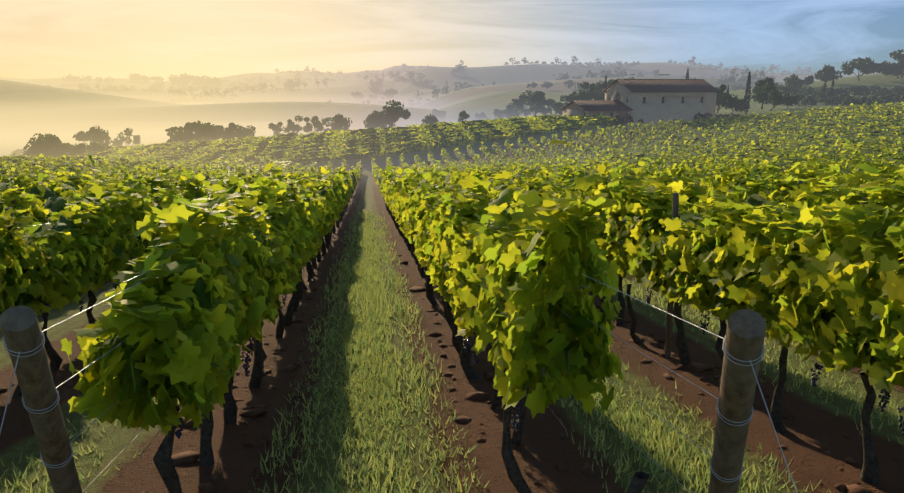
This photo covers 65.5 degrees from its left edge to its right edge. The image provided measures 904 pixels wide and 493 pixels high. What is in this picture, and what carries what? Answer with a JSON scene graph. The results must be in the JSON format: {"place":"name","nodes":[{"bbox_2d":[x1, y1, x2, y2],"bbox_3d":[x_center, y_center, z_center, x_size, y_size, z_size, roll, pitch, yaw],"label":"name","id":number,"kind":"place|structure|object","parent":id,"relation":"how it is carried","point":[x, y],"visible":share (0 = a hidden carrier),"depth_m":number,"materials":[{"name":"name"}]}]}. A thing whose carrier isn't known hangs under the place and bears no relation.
{"place":"outdoors","nodes":[
{"label":"outdoors","id":0,"kind":"place"},
{"bbox_2d":[0,102,456,144],"bbox_3d":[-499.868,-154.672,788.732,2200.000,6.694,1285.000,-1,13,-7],"label":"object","id":1,"kind":"structure","parent":0,"point":[154,133],"depth_m":314.58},
{"bbox_2d":[0,63,903,492],"bbox_3d":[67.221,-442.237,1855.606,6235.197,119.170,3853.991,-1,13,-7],"label":"ground","id":2,"kind":"structure","parent":0,"point":[38,107],"depth_m":8.06,"materials":[{"name":"brown soil"}]},
{"bbox_2d":[0,399,178,492],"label":"grass blades","id":3,"kind":"object","parent":2,"relation":"on","point":[44,486],"depth_m":5.79,"materials":[{"name":"green plant"}]},
{"bbox_2d":[53,114,615,165],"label":"vine rows","id":4,"kind":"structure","parent":2,"relation":"on","point":[278,153],"depth_m":147.34,"materials":[{"name":"green plant"}]},
{"bbox_2d":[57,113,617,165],"bbox_3d":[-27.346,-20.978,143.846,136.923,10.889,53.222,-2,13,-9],"label":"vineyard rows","id":5,"kind":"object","parent":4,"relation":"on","point":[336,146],"depth_m":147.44,"materials":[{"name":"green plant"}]},
{"bbox_2d":[251,210,489,492],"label":"grass blades","id":6,"kind":"object","parent":2,"relation":"on","point":[359,290],"depth_m":8.09,"materials":[{"name":"green plant"}]},
{"bbox_2d":[0,305,766,492],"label":"wooden end posts","id":7,"kind":"object","parent":2,"relation":"on","point":[744,339],"visible":0.98,"depth_m":2.83,"materials":[{"name":"wood"}]},
{"bbox_2d":[0,272,796,492],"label":"trellis wires","id":8,"kind":"object","parent":7,"relation":"attached to","point":[42,334],"visible":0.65,"depth_m":3.04,"materials":[{"name":"silver metal"}]},
{"bbox_2d":[12,203,878,492],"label":"grapevine trunks","id":9,"kind":"object","parent":2,"relation":"on","point":[170,477],"visible":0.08,"depth_m":6.83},
{"bbox_2d":[0,238,900,492],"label":"soil clods","id":10,"kind":"object","parent":2,"relation":"on","point":[188,456],"visible":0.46,"depth_m":7.13,"materials":[{"name":"brown soil"}]},
{"bbox_2d":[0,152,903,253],"bbox_3d":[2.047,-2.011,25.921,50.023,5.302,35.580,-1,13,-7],"label":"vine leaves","id":11,"kind":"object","parent":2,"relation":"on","point":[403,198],"visible":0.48,"depth_m":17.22,"materials":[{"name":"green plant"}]},
{"bbox_2d":[0,104,903,434],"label":"leaves","id":12,"kind":"object","parent":2,"relation":"on","point":[54,204],"visible":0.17,"depth_m":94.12,"materials":[{"name":"green plant"}]},
{"bbox_2d":[0,101,903,195],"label":"vineyard rows","id":13,"kind":"object","parent":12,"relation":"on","point":[48,173],"visible":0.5,"depth_m":95.17,"materials":[{"name":"green plant"}]},
{"bbox_2d":[5,143,903,366],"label":"vineyard posts","id":14,"kind":"object","parent":2,"relation":"on","point":[675,206],"visible":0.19,"depth_m":9.02,"materials":[{"name":"brown wood"}]},
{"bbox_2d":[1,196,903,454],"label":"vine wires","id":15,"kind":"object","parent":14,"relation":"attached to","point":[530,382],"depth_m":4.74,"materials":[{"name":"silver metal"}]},
{"bbox_2d":[44,242,903,438],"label":"grape clusters","id":16,"kind":"object","parent":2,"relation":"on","point":[178,433],"visible":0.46,"depth_m":5.70,"materials":[{"name":"purple food"}]},
{"bbox_2d":[64,58,898,151],"bbox_3d":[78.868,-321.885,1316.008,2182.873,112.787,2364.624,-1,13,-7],"label":"trees","id":17,"kind":"object","parent":2,"relation":"on","point":[718,106],"visible":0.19,"depth_m":973.06,"materials":[{"name":"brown plant"}]},
{"bbox_2d":[563,74,716,122],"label":"farmhouse walls","id":18,"kind":"structure","parent":2,"relation":"on","point":[654,108],"depth_m":175.98,"materials":[{"name":"beige paint"}]},
{"bbox_2d":[564,102,583,109],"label":"gable wall","id":19,"kind":"structure","parent":18,"relation":"attached to","point":[574,105],"depth_m":171.71,"materials":[{"name":"beige paint"}]},
{"bbox_2d":[560,79,719,110],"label":"roof","id":20,"kind":"structure","parent":18,"relation":"on","point":[667,85],"depth_m":175.66,"materials":[{"name":"tile"}]},
{"bbox_2d":[585,93,702,117],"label":"windows","id":21,"kind":"structure","parent":18,"relation":"in","point":[618,97],"depth_m":176.10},
{"bbox_2d":[543,338,833,492],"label":"grass blades","id":22,"kind":"object","parent":2,"relation":"on","point":[662,444],"depth_m":6.15,"materials":[{"name":"green plant"}]},
{"bbox_2d":[589,271,903,444],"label":"grass blades","id":23,"kind":"object","parent":2,"relation":"on","point":[897,415],"depth_m":8.22,"materials":[{"name":"green plant"}]},
{"bbox_2d":[768,84,903,105],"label":"olive tree foliage","id":24,"kind":"object","parent":2,"relation":"on","point":[842,97],"visible":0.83,"depth_m":252.92,"materials":[{"name":"green plant"}]},
{"bbox_2d":[0,0,903,80],"label":"sky","id":25,"kind":"structure","parent":0,"point":[39,39],"materials":[{"name":"blue"}]}
]}

